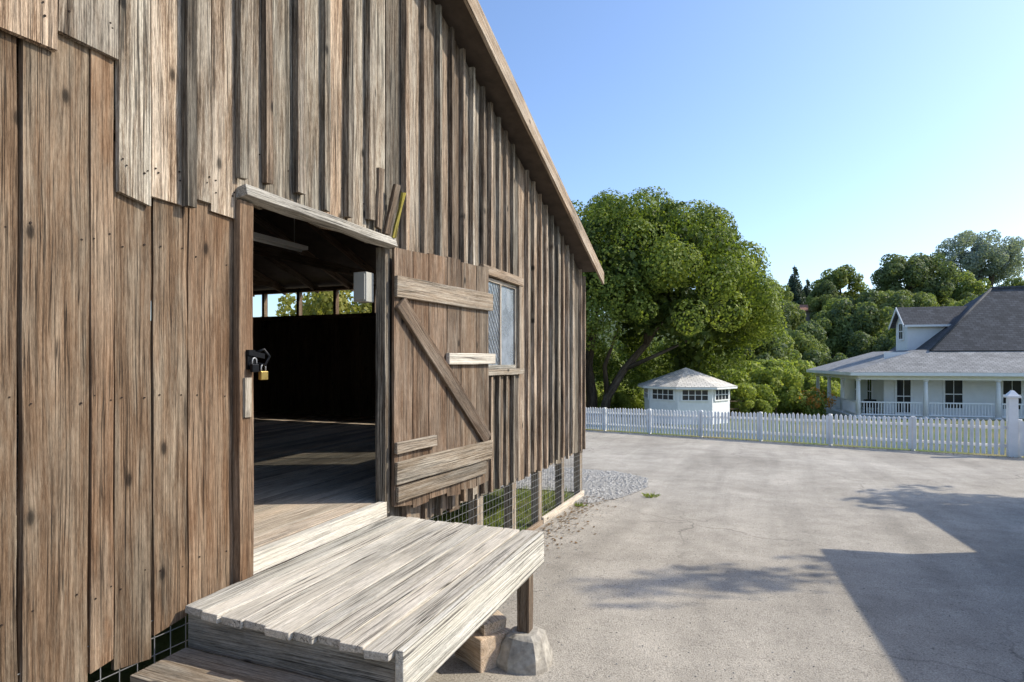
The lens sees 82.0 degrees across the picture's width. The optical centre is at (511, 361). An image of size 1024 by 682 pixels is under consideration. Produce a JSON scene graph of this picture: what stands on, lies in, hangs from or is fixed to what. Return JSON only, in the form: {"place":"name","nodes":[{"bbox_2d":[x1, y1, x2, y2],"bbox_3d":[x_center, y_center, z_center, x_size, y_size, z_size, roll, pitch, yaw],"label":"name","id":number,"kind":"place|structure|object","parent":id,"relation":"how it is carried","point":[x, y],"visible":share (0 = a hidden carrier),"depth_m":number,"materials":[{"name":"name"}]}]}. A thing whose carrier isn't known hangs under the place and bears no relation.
{"place":"outdoors","nodes":[
{"label":"outdoors","id":0,"kind":"place"},
{"bbox_2d":[433,485,573,529],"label":"grass","id":1,"kind":"structure","parent":0,"point":[518,498],"depth_m":9.11,"materials":[{"name":"green plant"}]},
{"bbox_2d":[87,411,1023,681],"bbox_3d":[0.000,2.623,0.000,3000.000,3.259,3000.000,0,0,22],"label":"ground","id":2,"kind":"structure","parent":0,"point":[165,641],"depth_m":17.25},
{"bbox_2d":[0,0,603,681],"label":"barn","id":3,"kind":"structure","parent":2,"relation":"on","point":[166,456],"depth_m":3.30,"materials":[{"name":"brown wood"}]},
{"bbox_2d":[250,357,258,371],"bbox_3d":[-1.440,0.018,3.291,0.024,0.084,0.048,0,0,22],"label":"padlock","id":4,"kind":"object","parent":3,"relation":"hanging from","point":[254,367],"visible":1,"depth_m":3.28,"materials":[{"name":"black metal"}]},
{"bbox_2d":[258,365,267,379],"bbox_3d":[-1.419,0.059,3.358,0.026,0.092,0.053,0,0,22],"label":"padlock","id":5,"kind":"object","parent":3,"relation":"hanging from","point":[262,375],"visible":0.98,"depth_m":3.34,"materials":[{"name":"gold metal"}]},
{"bbox_2d":[253,218,307,251],"bbox_3d":[-2.406,-2.355,5.739,0.100,2.410,1.100,0,0,22],"label":"strip light","id":6,"kind":"object","parent":3,"relation":"hanging from","point":[270,240],"visible":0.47,"depth_m":5.89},
{"bbox_2d":[354,272,373,302],"bbox_3d":[-1.156,-0.575,4.577,0.120,0.230,0.110,0,0,22],"label":"electrical box","id":7,"kind":"object","parent":3,"relation":"attached to","point":[363,287],"visible":1,"depth_m":4.53,"materials":[{"name":"grey metal"}]},
{"bbox_2d":[391,247,495,507],"bbox_3d":[-0.555,0.141,5.186,0.075,2.125,1.362,0,0,33],"label":"door","id":8,"kind":"structure","parent":3,"relation":"in","point":[441,358],"depth_m":5.05,"materials":[{"name":"brown wood"}]},
{"bbox_2d":[479,263,524,375],"bbox_3d":[-0.108,-0.442,6.829,0.092,1.200,1.223,0,0,22],"label":"window","id":9,"kind":"structure","parent":3,"relation":"in","point":[503,349],"depth_m":6.95,"materials":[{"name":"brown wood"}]},
{"bbox_2d":[275,290,371,315],"bbox_3d":[-10.501,-1.047,35.650,7.087,8.374,6.221,0,0,0],"label":"tree","id":10,"kind":"object","parent":2,"relation":"on","point":[319,303],"visible":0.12,"depth_m":33.67,"materials":[{"name":"green plant"}]},
{"bbox_2d":[502,466,647,502],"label":"gravel","id":11,"kind":"structure","parent":2,"relation":"on","point":[603,487],"depth_m":11.48,"materials":[{"name":"grey gravel"}]},
{"bbox_2d":[586,384,603,407],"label":"garden bush","id":12,"kind":"object","parent":2,"relation":"on","point":[598,392],"visible":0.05,"depth_m":40.52,"materials":[{"name":"green plant"}]},
{"bbox_2d":[595,380,628,391],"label":"garden bush","id":13,"kind":"object","parent":2,"relation":"on","point":[620,386],"visible":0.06,"depth_m":43.18,"materials":[{"name":"green plant"}]},
{"bbox_2d":[598,392,631,415],"bbox_3d":[6.186,2.750,36.776,2.225,1.893,1.849,0,0,-30],"label":"garden bush","id":14,"kind":"object","parent":2,"relation":"on","point":[618,401],"visible":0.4,"depth_m":36.59,"materials":[{"name":"green plant"}]},
{"bbox_2d":[616,389,643,412],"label":"garden bush","id":15,"kind":"object","parent":2,"relation":"on","point":[637,401],"visible":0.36,"depth_m":39.59,"materials":[{"name":"green plant"}]},
{"bbox_2d":[489,186,786,419],"bbox_3d":[6.783,-3.014,33.508,16.860,13.061,15.359,0,0,0],"label":"oak tree","id":16,"kind":"object","parent":2,"relation":"on","point":[653,256],"visible":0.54,"depth_m":29.03,"materials":[{"name":"green plant"}]},
{"bbox_2d":[612,340,667,389],"bbox_3d":[9.992,1.222,50.016,5.195,7.747,5.560,0,0,-16],"label":"hillside tree","id":17,"kind":"object","parent":2,"relation":"on","point":[623,353],"visible":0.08,"depth_m":48.49,"materials":[{"name":"green plant"}]},
{"bbox_2d":[638,368,736,423],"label":"garden pavilion","id":18,"kind":"structure","parent":2,"relation":"on","point":[686,389],"depth_m":28.88,"materials":[{"name":"white paint"}]},
{"bbox_2d":[644,388,648,398],"bbox_3d":[6.989,1.630,30.641,0.060,0.600,1.360,0,0,4],"label":"window","id":19,"kind":"structure","parent":18,"relation":"in","point":[646,390],"depth_m":30.54,"materials":[{"name":"white paint"}]},
{"bbox_2d":[651,388,674,400],"bbox_3d":[7.478,1.630,29.177,0.060,0.600,1.360,0,0,-41],"label":"window","id":20,"kind":"structure","parent":18,"relation":"in","point":[656,394],"depth_m":29.14,"materials":[{"name":"white paint"}]},
{"bbox_2d":[681,389,709,400],"bbox_3d":[8.859,1.630,28.489,1.360,0.600,0.060,0,0,4],"label":"window","id":21,"kind":"structure","parent":18,"relation":"in","point":[686,394],"depth_m":28.48,"materials":[{"name":"white paint"}]},
{"bbox_2d":[714,389,728,400],"bbox_3d":[10.323,1.630,28.978,1.360,0.600,0.060,0,0,-41],"label":"window","id":22,"kind":"structure","parent":18,"relation":"in","point":[720,394],"depth_m":28.95,"materials":[{"name":"white paint"}]},
{"bbox_2d":[706,369,751,384],"bbox_3d":[13.889,2.175,39.627,4.820,3.518,4.006,0,0,15],"label":"garden bush","id":23,"kind":"object","parent":2,"relation":"on","point":[743,379],"visible":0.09,"depth_m":38.46,"materials":[{"name":"green plant"}]},
{"bbox_2d":[730,399,776,415],"bbox_3d":[13.775,2.751,34.750,5.480,1.125,0.113,0,0,-28],"label":"rail fence","id":24,"kind":"object","parent":2,"relation":"on","point":[751,412],"visible":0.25,"depth_m":34.47,"materials":[{"name":"brown wood"}]},
{"bbox_2d":[730,383,779,415],"bbox_3d":[14.238,2.457,35.666,3.337,2.413,2.773,0,0,-33],"label":"garden bush","id":25,"kind":"object","parent":2,"relation":"on","point":[743,392],"visible":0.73,"depth_m":35.13,"materials":[{"name":"green plant"}]},
{"bbox_2d":[739,399,772,417],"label":"garden bush","id":26,"kind":"object","parent":2,"relation":"on","point":[758,405],"visible":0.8,"depth_m":34.06,"materials":[{"name":"green plant"}]},
{"bbox_2d":[735,358,796,378],"bbox_3d":[18.326,1.939,43.463,5.562,4.453,4.622,0,0,-8],"label":"garden bush","id":27,"kind":"object","parent":2,"relation":"on","point":[753,366],"visible":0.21,"depth_m":42.69,"materials":[{"name":"green plant"}]},
{"bbox_2d":[749,366,804,414],"bbox_3d":[17.122,2.052,37.717,3.543,3.590,4.264,0,0,16],"label":"garden bush","id":28,"kind":"object","parent":2,"relation":"on","point":[786,385],"visible":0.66,"depth_m":36.50,"materials":[{"name":"green plant"}]},
{"bbox_2d":[774,358,825,394],"bbox_3d":[23.402,1.916,50.273,6.304,4.445,5.238,0,0,40],"label":"garden bush","id":29,"kind":"object","parent":2,"relation":"on","point":[801,366],"visible":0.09,"depth_m":48.83,"materials":[{"name":"green plant"}]},
{"bbox_2d":[790,375,811,410],"bbox_3d":[19.927,2.355,42.380,3.389,3.190,4.079,0,0,42],"label":"garden bush","id":30,"kind":"object","parent":2,"relation":"on","point":[807,385],"depth_m":40.85,"materials":[{"name":"green plant"}]},
{"bbox_2d":[585,407,1023,457],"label":"picket fence","id":31,"kind":"object","parent":2,"relation":"on","point":[911,440],"visible":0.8,"depth_m":18.62,"materials":[{"name":"paint"}]},
{"bbox_2d":[795,387,836,416],"bbox_3d":[18.265,2.526,35.396,2.323,2.029,2.208,0,0,22],"label":"flowering bush","id":32,"kind":"object","parent":2,"relation":"on","point":[815,403],"visible":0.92,"depth_m":35.08,"materials":[{"name":"green plant"}]},
{"bbox_2d":[808,379,840,400],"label":"garden bush","id":33,"kind":"object","parent":2,"relation":"on","point":[835,389],"visible":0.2,"depth_m":45.21,"materials":[{"name":"green plant"}]},
{"bbox_2d":[821,371,840,393],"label":"garden bush","id":34,"kind":"object","parent":2,"relation":"on","point":[825,378],"visible":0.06,"depth_m":49.99,"materials":[{"name":"green plant"}]},
{"bbox_2d":[806,286,1023,419],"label":"house","id":35,"kind":"structure","parent":2,"relation":"on","point":[965,361],"depth_m":33.67,"materials":[{"name":"paint"}]},
{"bbox_2d":[854,379,855,399],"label":"window","id":36,"kind":"structure","parent":35,"relation":"in","point":[854,379],"depth_m":39.69,"materials":[{"name":"white paint"}]},
{"bbox_2d":[867,380,872,398],"bbox_3d":[22.335,1.860,36.769,0.070,1.680,1.000,0,0,15],"label":"window","id":37,"kind":"structure","parent":35,"relation":"in","point":[869,382],"depth_m":36.66,"materials":[{"name":"black glass"}]},
{"bbox_2d":[862,399,877,413],"bbox_3d":[20.628,2.620,33.913,0.700,0.880,0.500,0,0,15],"label":"chair","id":38,"kind":"object","parent":35,"relation":"on","point":[864,407],"visible":0.59,"depth_m":33.76,"materials":[{"name":"white metal"}]},
{"bbox_2d":[898,322,903,340],"bbox_3d":[24.497,-1.890,37.069,0.070,1.130,0.820,0,0,15],"label":"window","id":39,"kind":"structure","parent":35,"relation":"in","point":[900,328],"depth_m":37.14,"materials":[{"name":"white paint"}]},
{"bbox_2d":[895,380,912,413],"bbox_3d":[22.709,2.010,34.143,0.900,2.080,0.070,0,0,15],"label":"door","id":40,"kind":"structure","parent":35,"relation":"in","point":[903,388],"depth_m":34.12,"materials":[{"name":"white paint"}]},
{"bbox_2d":[943,380,964,409],"bbox_3d":[25.123,1.860,33.496,1.050,1.780,0.070,0,0,15],"label":"window","id":41,"kind":"structure","parent":35,"relation":"in","point":[953,390],"depth_m":33.48,"materials":[{"name":"glass"}]},
{"bbox_2d":[1001,381,1023,410],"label":"window","id":42,"kind":"structure","parent":35,"relation":"in","point":[1018,386],"depth_m":32.74,"materials":[{"name":"white paint"}]},
{"bbox_2d":[1003,390,1021,456],"bbox_3d":[13.093,1.629,15.412,0.300,1.740,0.300,0,0,22],"label":"gate post","id":43,"kind":"object","parent":2,"relation":"on","point":[1011,396],"visible":0.94,"depth_m":15.33,"materials":[{"name":"white paint"}]},
{"bbox_2d":[253,0,1023,316],"label":"sky","id":44,"kind":"structure","parent":0,"point":[834,134],"materials":[{"name":"blue"}]},
{"bbox_2d":[321,430,1023,681],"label":"driveway","id":45,"kind":"structure","parent":0,"point":[903,615],"depth_m":6.12,"materials":[{"name":"concrete"}]},
{"bbox_2d":[130,647,324,681],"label":"stair","id":46,"kind":"object","parent":45,"relation":"on","point":[186,664],"visible":1,"depth_m":2.68,"materials":[{"name":"brown wood"}]},
{"bbox_2d":[185,516,543,681],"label":"deck","id":47,"kind":"structure","parent":45,"relation":"on","point":[399,599],"depth_m":3.02,"materials":[{"name":"grey wood"}]},
{"bbox_2d":[455,627,510,672],"bbox_3d":[-0.209,1.996,4.174,0.271,0.231,0.330,0,0,-39],"label":"timber block","id":48,"kind":"object","parent":45,"relation":"on","point":[478,651],"depth_m":4.03,"materials":[{"name":"brown wood"}]},
{"bbox_2d":[477,610,506,635],"bbox_3d":[-0.192,1.843,4.194,0.202,0.122,0.281,0,0,-40],"label":"timber block","id":49,"kind":"object","parent":48,"relation":"on","point":[495,622],"depth_m":4.09,"materials":[{"name":"brown wood"}]},
{"bbox_2d":[496,625,551,675],"bbox_3d":[0.092,2.013,4.113,0.369,0.276,0.372,0,0,22],"label":"footing","id":50,"kind":"object","parent":45,"relation":"on","point":[522,653],"visible":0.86,"depth_m":3.99,"materials":[{"name":"stone"}]},
{"bbox_2d":[573,502,586,506],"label":"weed","id":51,"kind":"object","parent":45,"relation":"on","point":[578,504],"visible":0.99,"depth_m":9.40,"materials":[{"name":"green plant"}]},
{"bbox_2d":[642,492,659,497],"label":"weed","id":52,"kind":"object","parent":45,"relation":"on","point":[650,495],"visible":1,"depth_m":10.12,"materials":[{"name":"green plant"}]},
{"bbox_2d":[503,454,1020,681],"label":"grit","id":53,"kind":"object","parent":45,"relation":"on","point":[742,560],"visible":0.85,"depth_m":6.85,"materials":[{"name":"grey gravel"}]},
{"bbox_2d":[538,430,1018,556],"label":"leaf litter","id":54,"kind":"object","parent":45,"relation":"on","point":[623,498],"visible":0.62,"depth_m":8.87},
{"bbox_2d":[588,291,859,358],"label":"hill","id":55,"kind":"structure","parent":0,"point":[609,319],"depth_m":144.29,"materials":[{"name":"green plant"}]},
{"bbox_2d":[594,347,630,384],"bbox_3d":[6.593,1.730,46.878,5.204,6.580,4.979,0,0,-29],"label":"hillside tree","id":56,"kind":"object","parent":55,"relation":"on","point":[597,375],"visible":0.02,"depth_m":45.92,"materials":[{"name":"green plant"}]},
{"bbox_2d":[651,337,705,376],"bbox_3d":[14.515,1.343,52.007,5.251,7.317,4.906,0,0,-12],"label":"hillside tree","id":57,"kind":"object","parent":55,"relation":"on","point":[661,341],"visible":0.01,"depth_m":51.37,"materials":[{"name":"green plant"}]},
{"bbox_2d":[703,344,734,375],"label":"hillside tree","id":58,"kind":"object","parent":55,"relation":"on","point":[721,359],"visible":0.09,"depth_m":52.49,"materials":[{"name":"green plant"}]},
{"bbox_2d":[714,326,787,362],"bbox_3d":[22.411,0.331,57.278,7.185,10.623,8.261,0,0,-28],"label":"hillside tree","id":59,"kind":"object","parent":55,"relation":"on","point":[777,351],"visible":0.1,"depth_m":54.84,"materials":[{"name":"green plant"}]},
{"bbox_2d":[748,327,801,361],"bbox_3d":[26.528,0.606,60.212,5.741,8.561,6.143,0,0,38],"label":"hillside tree","id":60,"kind":"object","parent":55,"relation":"on","point":[784,337],"visible":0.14,"depth_m":59.16,"materials":[{"name":"green plant"}]},
{"bbox_2d":[766,278,793,301],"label":"hillside tree","id":61,"kind":"object","parent":55,"relation":"on","point":[787,297],"visible":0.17,"depth_m":115.71,"materials":[{"name":"green plant"}]},
{"bbox_2d":[775,300,791,327],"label":"hillside tree","id":62,"kind":"object","parent":55,"relation":"on","point":[787,319],"visible":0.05,"depth_m":92.47,"materials":[{"name":"green plant"}]},
{"bbox_2d":[773,300,805,329],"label":"hillside tree","id":63,"kind":"object","parent":55,"relation":"on","point":[797,317],"visible":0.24,"depth_m":94.15,"materials":[{"name":"green plant"}]},
{"bbox_2d":[787,265,805,304],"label":"conifer tree","id":64,"kind":"object","parent":55,"relation":"on","point":[795,286],"visible":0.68,"depth_m":129.97,"materials":[{"name":"green plant"}]},
{"bbox_2d":[797,305,812,321],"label":"cottage","id":65,"kind":"structure","parent":55,"relation":"on","point":[805,309],"depth_m":114.00,"materials":[{"name":"brown"}]},
{"bbox_2d":[779,319,831,357],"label":"hillside tree","id":66,"kind":"object","parent":55,"relation":"on","point":[816,330],"visible":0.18,"depth_m":71.50,"materials":[{"name":"green plant"}]},
{"bbox_2d":[786,330,829,359],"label":"hillside tree","id":67,"kind":"object","parent":55,"relation":"on","point":[802,344],"visible":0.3,"depth_m":63.83,"materials":[{"name":"green plant"}]},
{"bbox_2d":[803,279,812,300],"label":"conifer tree","id":68,"kind":"object","parent":55,"relation":"on","point":[807,290],"visible":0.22,"depth_m":132.48,"materials":[{"name":"green plant"}]},
{"bbox_2d":[802,296,814,304],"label":"hillside tree","id":69,"kind":"object","parent":55,"relation":"on","point":[809,299],"visible":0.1,"depth_m":117.19,"materials":[{"name":"green plant"}]},
{"bbox_2d":[808,294,832,320],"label":"hillside tree","id":70,"kind":"object","parent":55,"relation":"on","point":[816,305],"visible":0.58,"depth_m":111.67,"materials":[{"name":"green plant"}]},
{"bbox_2d":[811,309,832,356],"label":"hillside tree","id":71,"kind":"object","parent":55,"relation":"on","point":[813,318],"visible":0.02,"depth_m":88.26,"materials":[{"name":"green plant"}]},
{"bbox_2d":[808,279,837,297],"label":"hillside tree","id":72,"kind":"object","parent":55,"relation":"on","point":[825,288],"visible":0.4,"depth_m":116.01,"materials":[{"name":"green plant"}]},
{"bbox_2d":[801,348,847,397],"bbox_3d":[28.884,1.884,54.252,4.906,6.309,4.267,0,0,-23],"label":"hillside tree","id":73,"kind":"object","parent":55,"relation":"on","point":[817,358],"visible":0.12,"depth_m":53.89,"materials":[{"name":"green plant"}]},
{"bbox_2d":[822,297,850,309],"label":"hillside tree","id":74,"kind":"object","parent":55,"relation":"on","point":[829,303],"visible":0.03,"depth_m":93.11,"materials":[{"name":"green plant"}]},
{"bbox_2d":[815,310,861,358],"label":"hillside tree","id":75,"kind":"object","parent":55,"relation":"on","point":[833,344],"visible":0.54,"depth_m":82.46,"materials":[{"name":"green plant"}]},
{"bbox_2d":[811,264,869,299],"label":"hillside tree","id":76,"kind":"object","parent":55,"relation":"on","point":[840,277],"visible":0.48,"depth_m":120.30,"materials":[{"name":"green plant"}]},
{"bbox_2d":[833,295,858,305],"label":"hillside tree","id":77,"kind":"object","parent":55,"relation":"on","point":[854,302],"visible":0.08,"depth_m":108.48,"materials":[{"name":"green plant"}]},
{"bbox_2d":[826,298,893,355],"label":"hillside tree","id":78,"kind":"object","parent":55,"relation":"on","point":[868,316],"visible":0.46,"depth_m":81.04,"materials":[{"name":"green plant"}]},
{"bbox_2d":[845,330,893,357],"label":"hillside tree","id":79,"kind":"object","parent":55,"relation":"on","point":[860,343],"visible":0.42,"depth_m":71.28,"materials":[{"name":"green plant"}]},
{"bbox_2d":[873,327,895,338],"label":"hillside tree","id":80,"kind":"object","parent":55,"relation":"on","point":[891,333],"visible":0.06,"depth_m":78.18,"materials":[{"name":"green plant"}]},
{"bbox_2d":[857,288,914,328],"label":"hillside tree","id":81,"kind":"object","parent":55,"relation":"on","point":[898,300],"visible":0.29,"depth_m":90.84,"materials":[{"name":"green plant"}]},
{"bbox_2d":[878,290,894,298],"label":"hillside tree","id":82,"kind":"object","parent":55,"relation":"on","point":[890,293],"visible":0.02,"depth_m":100.87,"materials":[{"name":"green plant"}]},
{"bbox_2d":[870,252,960,302],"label":"oak tree","id":83,"kind":"object","parent":55,"relation":"on","point":[919,272],"visible":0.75,"depth_m":108.39,"materials":[{"name":"green plant"}]},
{"bbox_2d":[897,290,939,306],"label":"hillside tree","id":84,"kind":"object","parent":55,"relation":"on","point":[920,300],"visible":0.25,"depth_m":95.10,"materials":[{"name":"green plant"}]},
{"bbox_2d":[923,293,936,305],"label":"hillside tree","id":85,"kind":"object","parent":55,"relation":"on","point":[933,297],"visible":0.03,"depth_m":99.24,"materials":[{"name":"green plant"}]},
{"bbox_2d":[937,297,954,305],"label":"hillside tree","id":86,"kind":"object","parent":55,"relation":"on","point":[943,301],"visible":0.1,"depth_m":108.81,"materials":[{"name":"green plant"}]},
{"bbox_2d":[947,300,965,305],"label":"hillside tree","id":87,"kind":"object","parent":55,"relation":"on","point":[955,303],"visible":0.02,"depth_m":91.06,"materials":[{"name":"green plant"}]},
{"bbox_2d":[958,292,977,300],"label":"hillside tree","id":88,"kind":"object","parent":55,"relation":"on","point":[965,295],"visible":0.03,"depth_m":109.09,"materials":[{"name":"green plant"}]},
{"bbox_2d":[961,295,977,305],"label":"hillside tree","id":89,"kind":"object","parent":55,"relation":"on","point":[967,300],"visible":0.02,"depth_m":88.42,"materials":[{"name":"green plant"}]},
{"bbox_2d":[951,270,992,300],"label":"hillside tree","id":90,"kind":"object","parent":55,"relation":"on","point":[965,283],"visible":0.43,"depth_m":116.27,"materials":[{"name":"green plant"}]},
{"bbox_2d":[933,229,1023,285],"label":"eucalyptus tree","id":91,"kind":"object","parent":55,"relation":"on","point":[1003,262],"visible":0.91,"depth_m":169.46,"materials":[{"name":"green plant"}]},
{"bbox_2d":[1001,277,1023,285],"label":"hillside tree","id":92,"kind":"object","parent":55,"relation":"on","point":[1018,281],"visible":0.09,"depth_m":108.62,"materials":[{"name":"green plant"}]}
]}

